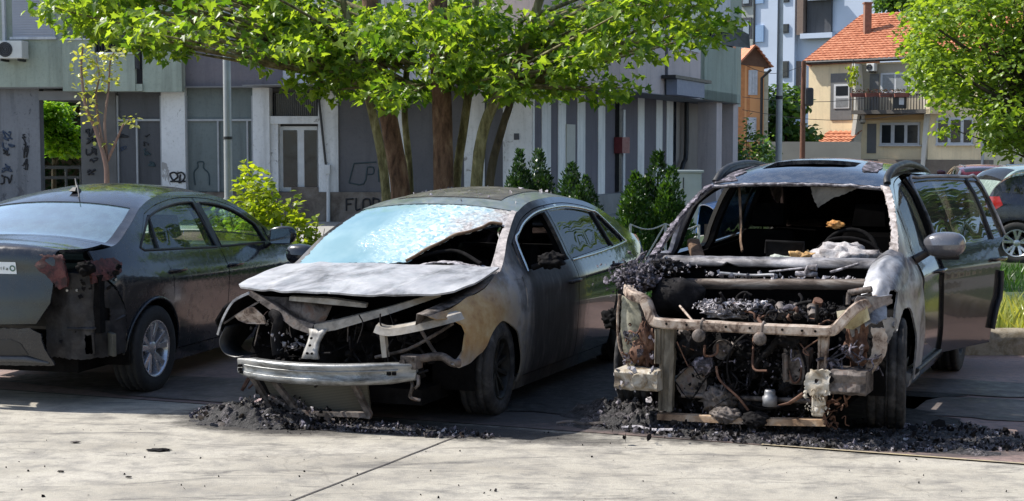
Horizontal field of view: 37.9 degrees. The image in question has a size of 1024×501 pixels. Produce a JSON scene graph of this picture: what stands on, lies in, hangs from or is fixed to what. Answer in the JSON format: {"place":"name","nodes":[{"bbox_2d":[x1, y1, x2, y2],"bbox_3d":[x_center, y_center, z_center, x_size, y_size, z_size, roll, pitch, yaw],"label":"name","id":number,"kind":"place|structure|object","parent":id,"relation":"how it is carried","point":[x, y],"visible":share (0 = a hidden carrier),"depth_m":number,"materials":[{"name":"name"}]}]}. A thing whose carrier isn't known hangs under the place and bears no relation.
{"place":"outdoors","nodes":[
{"label":"outdoors","id":0,"kind":"place"},
{"bbox_2d":[145,204,703,241],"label":"pavement","id":1,"kind":"structure","parent":0,"point":[192,225],"depth_m":33.67,"materials":[{"name":"grey concrete"}]},
{"bbox_2d":[45,166,81,186],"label":"garden rail","id":2,"kind":"object","parent":1,"relation":"on","point":[66,177],"visible":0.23,"depth_m":40.42,"materials":[{"name":"grey metal"}]},
{"bbox_2d":[0,0,741,221],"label":"apartment building","id":3,"kind":"structure","parent":1,"relation":"on","point":[683,115],"depth_m":35.75,"materials":[{"name":"grey paint"}]},
{"bbox_2d":[0,40,28,61],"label":"air conditioner","id":4,"kind":"object","parent":3,"relation":"attached to","point":[17,49],"visible":1,"depth_m":35.24,"materials":[{"name":"white plastic"}]},
{"bbox_2d":[12,0,54,36],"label":"shuttered window","id":5,"kind":"structure","parent":3,"relation":"in","point":[24,25],"depth_m":35.56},
{"bbox_2d":[97,4,128,51],"bbox_3d":[-9.872,-5.856,36.900,0.816,1.946,0.050,0,4,6],"label":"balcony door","id":6,"kind":"structure","parent":3,"relation":"in","point":[123,35],"depth_m":36.94,"materials":[{"name":"black glass"}]},
{"bbox_2d":[272,93,316,115],"bbox_3d":[-5.207,-3.499,35.688,1.108,0.533,0.050,0,4,6],"label":"transom window","id":7,"kind":"structure","parent":3,"relation":"in","point":[283,106],"depth_m":35.68,"materials":[{"name":"grey glass"}]},
{"bbox_2d":[280,126,318,191],"bbox_3d":[-5.105,-2.192,35.735,0.936,1.560,0.115,0,4,6],"label":"double door","id":8,"kind":"structure","parent":3,"relation":"in","point":[298,144],"depth_m":35.67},
{"bbox_2d":[318,99,330,221],"bbox_3d":[-4.454,-2.188,35.285,0.314,3.069,0.160,0,4,6],"label":"drainpipe","id":9,"kind":"object","parent":3,"relation":"attached to","point":[327,170],"visible":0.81,"depth_m":35.27,"materials":[{"name":"grey plastic"}]},
{"bbox_2d":[333,0,384,15],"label":"window","id":10,"kind":"structure","parent":3,"relation":"in","point":[382,2],"depth_m":34.92,"materials":[{"name":"grey glass"}]},
{"bbox_2d":[566,124,574,169],"bbox_3d":[1.456,-2.584,37.284,0.050,1.133,0.615,2,4,22],"label":"side door","id":11,"kind":"structure","parent":3,"relation":"in","point":[570,128],"depth_m":37.21,"materials":[{"name":"grey metal"}]},
{"bbox_2d":[678,2,699,52],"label":"window","id":12,"kind":"structure","parent":3,"relation":"in","point":[693,16],"depth_m":42.99,"materials":[{"name":"grey glass"}]},
{"bbox_2d":[721,25,749,47],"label":"parasol","id":13,"kind":"object","parent":3,"relation":"on","point":[743,40],"visible":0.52,"depth_m":46.12,"materials":[{"name":"grey fabric"}]},
{"bbox_2d":[662,170,703,232],"bbox_3d":[3.525,-1.015,31.003,0.840,1.315,0.680,0,4,0],"label":"utility cabinet","id":14,"kind":"object","parent":1,"relation":"on","point":[691,182],"visible":0.4,"depth_m":30.68,"materials":[{"name":"grey plastic"}]},
{"bbox_2d":[738,141,749,160],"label":"shrub","id":15,"kind":"object","parent":1,"relation":"on","point":[740,154],"visible":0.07,"depth_m":49.71,"materials":[{"name":"green plant"}]},
{"bbox_2d":[775,0,782,161],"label":"street lamp","id":16,"kind":"object","parent":1,"relation":"on","point":[779,99],"visible":0.75,"depth_m":43.70,"materials":[{"name":"metal"}]},
{"bbox_2d":[0,390,1023,500],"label":"apron","id":17,"kind":"object","parent":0,"point":[96,463],"depth_m":8.31,"materials":[{"name":"concrete"}]},
{"bbox_2d":[189,397,323,429],"bbox_3d":[-1.660,1.050,9.755,1.000,0.140,0.680,2,4,21],"label":"charred residue","id":18,"kind":"object","parent":17,"relation":"on","point":[247,420],"visible":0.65,"depth_m":9.54},
{"bbox_2d":[197,405,347,425],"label":"burnt flakes","id":19,"kind":"object","parent":18,"relation":"on","point":[241,415],"visible":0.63,"depth_m":9.47,"materials":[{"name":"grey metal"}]},
{"bbox_2d":[189,393,360,429],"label":"ash crumbs","id":20,"kind":"object","parent":18,"relation":"on","point":[302,422],"visible":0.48,"depth_m":9.64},
{"bbox_2d":[192,395,359,429],"bbox_3d":[-1.552,1.029,9.715,1.238,0.197,0.600,1,4,20],"label":"charred debris","id":21,"kind":"object","parent":17,"relation":"on","point":[295,414],"visible":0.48,"depth_m":9.52,"materials":[{"name":"black"}]},
{"bbox_2d":[290,428,477,500],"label":"expansion joint","id":22,"kind":"object","parent":17,"relation":"on","point":[374,468],"visible":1,"depth_m":8.24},
{"bbox_2d":[294,419,494,438],"bbox_3d":[-1.050,1.113,9.519,2.000,0.046,0.400,2,4,21],"label":"charred residue","id":23,"kind":"object","parent":17,"relation":"on","point":[340,428],"visible":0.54,"depth_m":9.31},
{"bbox_2d":[299,417,486,438],"bbox_3d":[-1.029,1.097,9.470,1.922,0.082,0.329,1,4,19],"label":"charred debris","id":24,"kind":"object","parent":23,"relation":"on","point":[418,431],"visible":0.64,"depth_m":9.31,"materials":[{"name":"black"}]},
{"bbox_2d":[302,417,501,438],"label":"ash crumbs","id":25,"kind":"object","parent":17,"relation":"on","point":[429,434],"visible":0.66,"depth_m":9.29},
{"bbox_2d":[6,429,1006,500],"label":"scattered flakes","id":26,"kind":"object","parent":17,"relation":"on","point":[495,490],"visible":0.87,"depth_m":8.10,"materials":[{"name":"black"}]},
{"bbox_2d":[0,337,1023,463],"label":"parking bays","id":27,"kind":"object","parent":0,"point":[216,362],"depth_m":10.62,"materials":[{"name":"grey asphalt"}]},
{"bbox_2d":[68,41,141,182],"bbox_3d":[-4.325,-0.776,15.988,0.780,2.898,0.417,0,4,0],"label":"sapling","id":28,"kind":"object","parent":27,"relation":"on","point":[102,144],"visible":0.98,"depth_m":15.91,"materials":[{"name":"green plant"}]},
{"bbox_2d":[0,178,296,391],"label":"parked car","id":29,"kind":"object","parent":27,"relation":"on","point":[92,276],"visible":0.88,"depth_m":10.79,"materials":[{"name":"grey paint"}]},
{"bbox_2d":[8,371,404,404],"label":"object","id":30,"kind":"object","parent":27,"relation":"on","point":[218,389],"visible":0.51,"depth_m":11.08,"materials":[{"name":"grey asphalt"}]},
{"bbox_2d":[197,161,283,230],"bbox_3d":[-2.835,-0.117,15.860,1.158,1.668,0.937,0,4,0],"label":"bush","id":31,"kind":"object","parent":27,"relation":"on","point":[254,167],"visible":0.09,"depth_m":15.71,"materials":[{"name":"green plant"}]},
{"bbox_2d":[240,377,252,390],"bbox_3d":[-1.834,0.912,10.593,0.193,0.181,0.071,1,4,8],"label":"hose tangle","id":32,"kind":"object","parent":27,"relation":"on","point":[245,383],"visible":0.27,"depth_m":10.59,"materials":[{"name":"black rubber"}]},
{"bbox_2d":[216,159,301,242],"bbox_3d":[-2.506,-0.087,15.242,1.146,1.706,0.992,0,4,0],"label":"bush","id":33,"kind":"object","parent":27,"relation":"on","point":[265,215],"visible":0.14,"depth_m":15.15,"materials":[{"name":"green plant"}]},
{"bbox_2d":[285,190,324,245],"bbox_3d":[-2.087,0.074,15.050,0.740,1.379,0.822,0,4,0],"label":"bush","id":34,"kind":"object","parent":27,"relation":"on","point":[307,233],"visible":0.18,"depth_m":14.90,"materials":[{"name":"green plant"}]},
{"bbox_2d":[556,420,602,424],"bbox_3d":[0.428,1.096,9.481,0.304,0.029,0.040,1,4,19],"label":"trim scrap","id":35,"kind":"object","parent":27,"relation":"on","point":[578,422],"depth_m":9.47,"materials":[{"name":"grey metal"}]},
{"bbox_2d":[621,425,672,430],"bbox_3d":[0.838,1.109,9.290,0.344,0.029,0.040,2,5,30],"label":"trim scrap","id":36,"kind":"object","parent":27,"relation":"on","point":[662,429],"depth_m":9.25,"materials":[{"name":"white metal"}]},
{"bbox_2d":[416,357,967,413],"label":"scorched ground","id":37,"kind":"structure","parent":27,"relation":"on","point":[595,371],"depth_m":10.81,"materials":[{"name":"black asphalt"}]},
{"bbox_2d":[215,185,644,418],"bbox_3d":[-0.388,0.251,11.501,2.232,1.489,4.734,2,4,22],"label":"burned sedan","id":38,"kind":"object","parent":37,"relation":"on","point":[423,298],"visible":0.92,"depth_m":10.15,"materials":[{"name":"paint"}]},
{"bbox_2d":[558,421,1000,462],"bbox_3d":[1.600,1.124,9.199,2.700,0.067,0.640,2,4,21],"label":"charred residue","id":39,"kind":"object","parent":27,"relation":"on","point":[876,442],"visible":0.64,"depth_m":8.99},
{"bbox_2d":[586,420,956,451],"bbox_3d":[1.543,1.113,9.147,2.291,0.107,0.519,2,4,22],"label":"charred debris","id":40,"kind":"object","parent":39,"relation":"on","point":[786,440],"visible":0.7,"depth_m":9.00,"materials":[{"name":"black"}]},
{"bbox_2d":[593,417,955,451],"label":"ash crumbs","id":41,"kind":"object","parent":39,"relation":"on","point":[845,446],"visible":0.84,"depth_m":8.98,"materials":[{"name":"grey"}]},
{"bbox_2d":[609,418,975,441],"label":"burnt flakes","id":42,"kind":"object","parent":39,"relation":"on","point":[939,422],"visible":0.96,"depth_m":9.11,"materials":[{"name":"black"}]},
{"bbox_2d":[845,429,1023,451],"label":"ash crumbs","id":43,"kind":"object","parent":39,"relation":"on","point":[979,444],"visible":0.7,"depth_m":8.87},
{"bbox_2d":[592,158,1007,433],"bbox_3d":[2.337,0.178,10.939,2.285,1.705,4.620,2,4,24],"label":"burned suv","id":44,"kind":"object","parent":27,"relation":"on","point":[818,287],"visible":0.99,"depth_m":9.77,"materials":[{"name":"paint"}]},
{"bbox_2d":[763,444,1023,463],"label":"worn edge line","id":45,"kind":"object","parent":27,"relation":"on","point":[894,453],"visible":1,"depth_m":8.62,"materials":[{"name":"yellow paint"}]},
{"bbox_2d":[805,427,1023,450],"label":"charred debris","id":46,"kind":"object","parent":27,"relation":"on","point":[1007,447],"visible":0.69,"depth_m":8.86,"materials":[{"name":"black"}]},
{"bbox_2d":[839,426,1023,449],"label":"charred residue","id":47,"kind":"object","parent":27,"relation":"on","point":[943,435],"visible":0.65,"depth_m":9.06},
{"bbox_2d":[904,421,1019,437],"bbox_3d":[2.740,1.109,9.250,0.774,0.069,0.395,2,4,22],"label":"ash crumbs","id":48,"kind":"object","parent":47,"relation":"on","point":[933,427],"visible":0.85,"depth_m":9.29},
{"bbox_2d":[861,396,1023,420],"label":"oil stain","id":49,"kind":"object","parent":27,"relation":"on","point":[997,409],"visible":0.61,"depth_m":10.14,"materials":[{"name":"black liquid"}]},
{"bbox_2d":[906,378,1023,396],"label":"oil stain","id":50,"kind":"object","parent":27,"relation":"on","point":[983,388],"visible":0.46,"depth_m":10.98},
{"bbox_2d":[965,328,1023,355],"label":"kerb wall","id":51,"kind":"structure","parent":27,"relation":"on","point":[1006,341],"depth_m":12.73,"materials":[{"name":"concrete"}]},
{"bbox_2d":[0,160,1023,464],"bbox_3d":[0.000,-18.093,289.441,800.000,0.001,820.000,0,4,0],"label":"ground","id":52,"kind":"structure","parent":0,"point":[538,428],"depth_m":10.47,"materials":[{"name":"grey concrete"}]},
{"bbox_2d":[738,45,773,159],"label":"orange house","id":53,"kind":"structure","parent":52,"relation":"on","point":[754,84],"depth_m":71.65,"materials":[{"name":"paint"}]},
{"bbox_2d":[747,117,755,141],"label":"window","id":54,"kind":"structure","parent":53,"relation":"in","point":[751,119],"depth_m":71.69,"materials":[{"name":"white glass"}]},
{"bbox_2d":[748,70,757,94],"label":"window","id":55,"kind":"structure","parent":53,"relation":"in","point":[752,74],"depth_m":71.56,"materials":[{"name":"grey glass"}]},
{"bbox_2d":[738,111,774,162],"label":"shrub","id":56,"kind":"object","parent":52,"relation":"on","point":[754,146],"visible":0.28,"depth_m":51.81,"materials":[{"name":"green plant"}]},
{"bbox_2d":[750,134,782,162],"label":"shrub","id":57,"kind":"object","parent":52,"relation":"on","point":[768,141],"visible":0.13,"depth_m":53.64,"materials":[{"name":"green plant"}]},
{"bbox_2d":[741,0,969,132],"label":"tower block","id":58,"kind":"structure","parent":52,"relation":"on","point":[810,27],"depth_m":122.71,"materials":[{"name":"white paint"}]},
{"bbox_2d":[755,25,763,41],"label":"window","id":59,"kind":"structure","parent":58,"relation":"in","point":[759,29],"depth_m":124.09,"materials":[{"name":"blue glass"}]},
{"bbox_2d":[783,61,788,77],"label":"window","id":60,"kind":"structure","parent":58,"relation":"in","point":[785,63],"depth_m":122.94,"materials":[{"name":"grey glass"}]},
{"bbox_2d":[796,61,800,97],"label":"stair windows","id":61,"kind":"structure","parent":58,"relation":"in","point":[798,63],"depth_m":122.94,"materials":[{"name":"grey glass"}]},
{"bbox_2d":[872,0,941,13],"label":"garden tree","id":62,"kind":"object","parent":52,"relation":"on","point":[885,5],"visible":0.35,"depth_m":98.47,"materials":[{"name":"green plant"}]},
{"bbox_2d":[300,236,1023,297],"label":"lawn","id":63,"kind":"structure","parent":0,"point":[1003,262],"depth_m":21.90,"materials":[{"name":"plant"}]},
{"bbox_2d":[223,5,232,218],"bbox_3d":[-4.260,-3.837,25.798,1.537,7.660,0.180,0,4,0],"label":"street lamp","id":64,"kind":"object","parent":63,"relation":"on","point":[227,138],"visible":0.54,"depth_m":25.86,"materials":[{"name":"metal"}]},
{"bbox_2d":[21,0,750,201],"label":"plane tree","id":65,"kind":"object","parent":63,"relation":"on","point":[335,49],"visible":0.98,"depth_m":18.34,"materials":[{"name":"green plant"}]},
{"bbox_2d":[504,148,538,190],"bbox_3d":[0.143,-0.980,27.008,1.052,1.794,0.926,-3,5,-37],"label":"conifer","id":66,"kind":"object","parent":63,"relation":"on","point":[522,177],"visible":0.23,"depth_m":26.88,"materials":[{"name":"green plant"}]},
{"bbox_2d":[526,147,557,194],"bbox_3d":[0.499,-1.003,27.255,1.135,1.804,1.192,3,5,37],"label":"conifer","id":67,"kind":"object","parent":63,"relation":"on","point":[542,181],"visible":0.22,"depth_m":27.16,"materials":[{"name":"green plant"}]},
{"bbox_2d":[553,160,585,197],"bbox_3d":[0.998,-0.837,26.644,1.203,1.557,1.143,3,5,38],"label":"conifer","id":68,"kind":"object","parent":63,"relation":"on","point":[565,188],"visible":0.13,"depth_m":26.47,"materials":[{"name":"green plant"}]},
{"bbox_2d":[569,173,603,210],"bbox_3d":[1.247,-0.693,26.020,1.080,1.355,0.974,0,4,0],"label":"conifer","id":69,"kind":"object","parent":63,"relation":"on","point":[578,192],"visible":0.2,"depth_m":25.90,"materials":[{"name":"green plant"}]},
{"bbox_2d":[613,169,661,262],"bbox_3d":[1.756,-0.442,21.514,0.967,1.473,1.019,0,4,0],"label":"conifer","id":70,"kind":"object","parent":63,"relation":"on","point":[635,208],"visible":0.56,"depth_m":21.41,"materials":[{"name":"green plant"}]},
{"bbox_2d":[625,149,696,254],"bbox_3d":[2.097,-0.625,21.984,1.295,1.774,1.335,-3,5,-36],"label":"conifer","id":71,"kind":"object","parent":63,"relation":"on","point":[656,160],"visible":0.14,"depth_m":21.90,"materials":[{"name":"green plant"}]},
{"bbox_2d":[629,223,699,261],"bbox_3d":[1.972,0.029,19.608,1.067,0.794,0.180,-2,4,-24],"label":"chain fence","id":72,"kind":"object","parent":63,"relation":"on","point":[664,225],"visible":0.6,"depth_m":19.52,"materials":[{"name":"white metal"}]},
{"bbox_2d":[649,164,697,251],"bbox_3d":[2.331,-0.486,21.624,0.919,1.545,0.820,-4,5,-42],"label":"conifer","id":73,"kind":"object","parent":63,"relation":"on","point":[667,198],"visible":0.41,"depth_m":21.54,"materials":[{"name":"green plant"}]},
{"bbox_2d":[886,0,1023,164],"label":"deciduous tree","id":74,"kind":"object","parent":63,"relation":"on","point":[932,66],"visible":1,"depth_m":23.01,"materials":[{"name":"green plant"}]},
{"bbox_2d":[696,201,716,235],"bbox_3d":[5.263,-0.622,24.518,4.301,1.420,2.200,0,4,-4],"label":"parked car","id":75,"kind":"object","parent":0,"point":[705,213],"visible":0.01,"depth_m":25.07,"materials":[{"name":"paint"}]},
{"bbox_2d":[517,385,987,429],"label":"scorched ground","id":76,"kind":"structure","parent":0,"point":[573,397],"depth_m":10.25,"materials":[{"name":"black asphalt"}]},
{"bbox_2d":[593,392,700,424],"bbox_3d":[0.939,1.010,9.730,1.008,0.226,0.774,0,4,0],"label":"charred debris","id":77,"kind":"object","parent":76,"relation":"on","point":[641,408],"visible":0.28,"depth_m":9.65,"materials":[{"name":"black"}]},
{"bbox_2d":[560,397,734,427],"bbox_3d":[0.940,1.045,9.755,1.240,0.150,0.840,2,4,21],"label":"charred residue","id":78,"kind":"object","parent":76,"relation":"on","point":[580,412],"visible":0.37,"depth_m":9.62},
{"bbox_2d":[595,393,693,426],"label":"ash crumbs","id":79,"kind":"object","parent":78,"relation":"on","point":[628,417],"visible":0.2,"depth_m":9.65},
{"bbox_2d":[903,422,1022,437],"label":"charred debris","id":80,"kind":"object","parent":76,"relation":"on","point":[1006,431],"visible":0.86,"depth_m":9.20,"materials":[{"name":"black"}]},
{"bbox_2d":[1003,292,1023,302],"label":"verge soil","id":81,"kind":"structure","parent":0,"point":[1012,294],"depth_m":16.64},
{"bbox_2d":[995,290,1023,327],"bbox_3d":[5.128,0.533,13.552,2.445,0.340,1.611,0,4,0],"label":"verge grass","id":82,"kind":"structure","parent":81,"relation":"on","point":[1019,312],"depth_m":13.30,"materials":[{"name":"green plant"}]},
{"label":"side road","id":83,"kind":"structure","parent":0,"visible":0},
{"bbox_2d":[768,83,824,155],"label":"garden tree","id":84,"kind":"object","parent":83,"relation":"on","point":[790,129],"visible":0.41,"depth_m":74.73,"materials":[{"name":"green plant"}]},
{"bbox_2d":[800,62,813,158],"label":"utility pole","id":85,"kind":"object","parent":83,"relation":"on","point":[807,96],"visible":0.85,"depth_m":61.63,"materials":[{"name":"brown wood"}]},
{"bbox_2d":[742,109,914,119],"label":"overhead cable","id":86,"kind":"object","parent":85,"relation":"attached to","point":[821,119],"visible":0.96,"depth_m":61.76,"materials":[{"name":"black rubber"}]},
{"bbox_2d":[745,89,913,101],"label":"overhead cable","id":87,"kind":"object","parent":85,"relation":"attached to","point":[828,101],"visible":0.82,"depth_m":61.71,"materials":[{"name":"black rubber"}]},
{"bbox_2d":[769,142,860,160],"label":"garden wall","id":88,"kind":"structure","parent":83,"relation":"on","point":[849,150],"depth_m":65.85,"materials":[{"name":"grey concrete"}]},
{"bbox_2d":[802,2,1023,173],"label":"cream house","id":89,"kind":"structure","parent":83,"relation":"on","point":[862,40],"depth_m":77.08,"materials":[{"name":"paint"}]},
{"bbox_2d":[830,73,852,119],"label":"stair window","id":90,"kind":"structure","parent":89,"relation":"in","point":[839,90],"depth_m":78.30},
{"bbox_2d":[845,59,861,87],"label":"hanging plant","id":91,"kind":"object","parent":89,"relation":"hanging from","point":[851,77],"visible":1,"depth_m":76.50,"materials":[{"name":"green plant"}]},
{"bbox_2d":[850,89,865,96],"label":"flower box","id":92,"kind":"object","parent":89,"relation":"attached to","point":[857,94],"visible":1,"depth_m":75.89,"materials":[{"name":"ceramic"}]},
{"bbox_2d":[866,63,876,72],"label":"air conditioner","id":93,"kind":"object","parent":89,"relation":"attached to","point":[871,67],"visible":1,"depth_m":76.68,"materials":[{"name":"white plastic"}]},
{"bbox_2d":[867,124,876,152],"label":"ground door","id":94,"kind":"structure","parent":89,"relation":"in","point":[871,128],"depth_m":77.33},
{"bbox_2d":[865,88,879,96],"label":"flower box","id":95,"kind":"object","parent":89,"relation":"attached to","point":[869,94],"visible":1,"depth_m":75.38,"materials":[{"name":"ceramic"}]},
{"bbox_2d":[869,74,878,109],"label":"balcony door","id":96,"kind":"structure","parent":89,"relation":"in","point":[874,78],"depth_m":77.09,"materials":[{"name":"grey glass"}]},
{"bbox_2d":[879,89,893,96],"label":"flower box","id":97,"kind":"object","parent":89,"relation":"attached to","point":[884,93],"visible":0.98,"depth_m":74.89,"materials":[{"name":"ceramic"}]},
{"bbox_2d":[880,72,916,92],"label":"window","id":98,"kind":"structure","parent":89,"relation":"in","point":[889,81],"depth_m":76.34,"materials":[{"name":"white glass"}]},
{"bbox_2d":[893,94,906,108],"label":"laundry","id":99,"kind":"object","parent":89,"relation":"hanging from","point":[898,102],"visible":0.8,"depth_m":74.59,"materials":[{"name":"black fabric"}]},
{"bbox_2d":[879,122,921,145],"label":"window","id":100,"kind":"structure","parent":89,"relation":"in","point":[902,133],"depth_m":76.26,"materials":[{"name":"white plastic"}]},
{"bbox_2d":[894,88,909,96],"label":"flower box","id":101,"kind":"object","parent":89,"relation":"attached to","point":[903,94],"visible":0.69,"depth_m":74.37,"materials":[{"name":"ceramic"}]},
{"bbox_2d":[935,117,975,145],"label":"window","id":102,"kind":"structure","parent":89,"relation":"in","point":[961,140],"depth_m":73.92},
{"bbox_2d":[937,164,1005,175],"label":"parked car","id":103,"kind":"object","parent":83,"relation":"on","point":[975,169],"visible":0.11,"depth_m":40.59,"materials":[{"name":"paint"}]},
{"bbox_2d":[977,164,1023,195],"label":"parked car","id":104,"kind":"object","parent":83,"relation":"on","point":[990,179],"visible":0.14,"depth_m":28.96,"materials":[{"name":"paint"}]},
{"bbox_2d":[989,172,1023,262],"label":"parked car","id":105,"kind":"object","parent":83,"relation":"on","point":[1006,196],"visible":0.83,"depth_m":22.81,"materials":[{"name":"paint"}]},
{"label":"yard","id":106,"kind":"structure","parent":0,"visible":0},
{"bbox_2d":[43,101,80,188],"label":"garden tree","id":107,"kind":"object","parent":106,"relation":"on","point":[62,133],"visible":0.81,"depth_m":45.05,"materials":[{"name":"green plant"}]},
{"bbox_2d":[43,102,80,189],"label":"garden hedge","id":108,"kind":"object","parent":106,"relation":"on","point":[61,172],"visible":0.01,"depth_m":51.82,"materials":[{"name":"green plant"}]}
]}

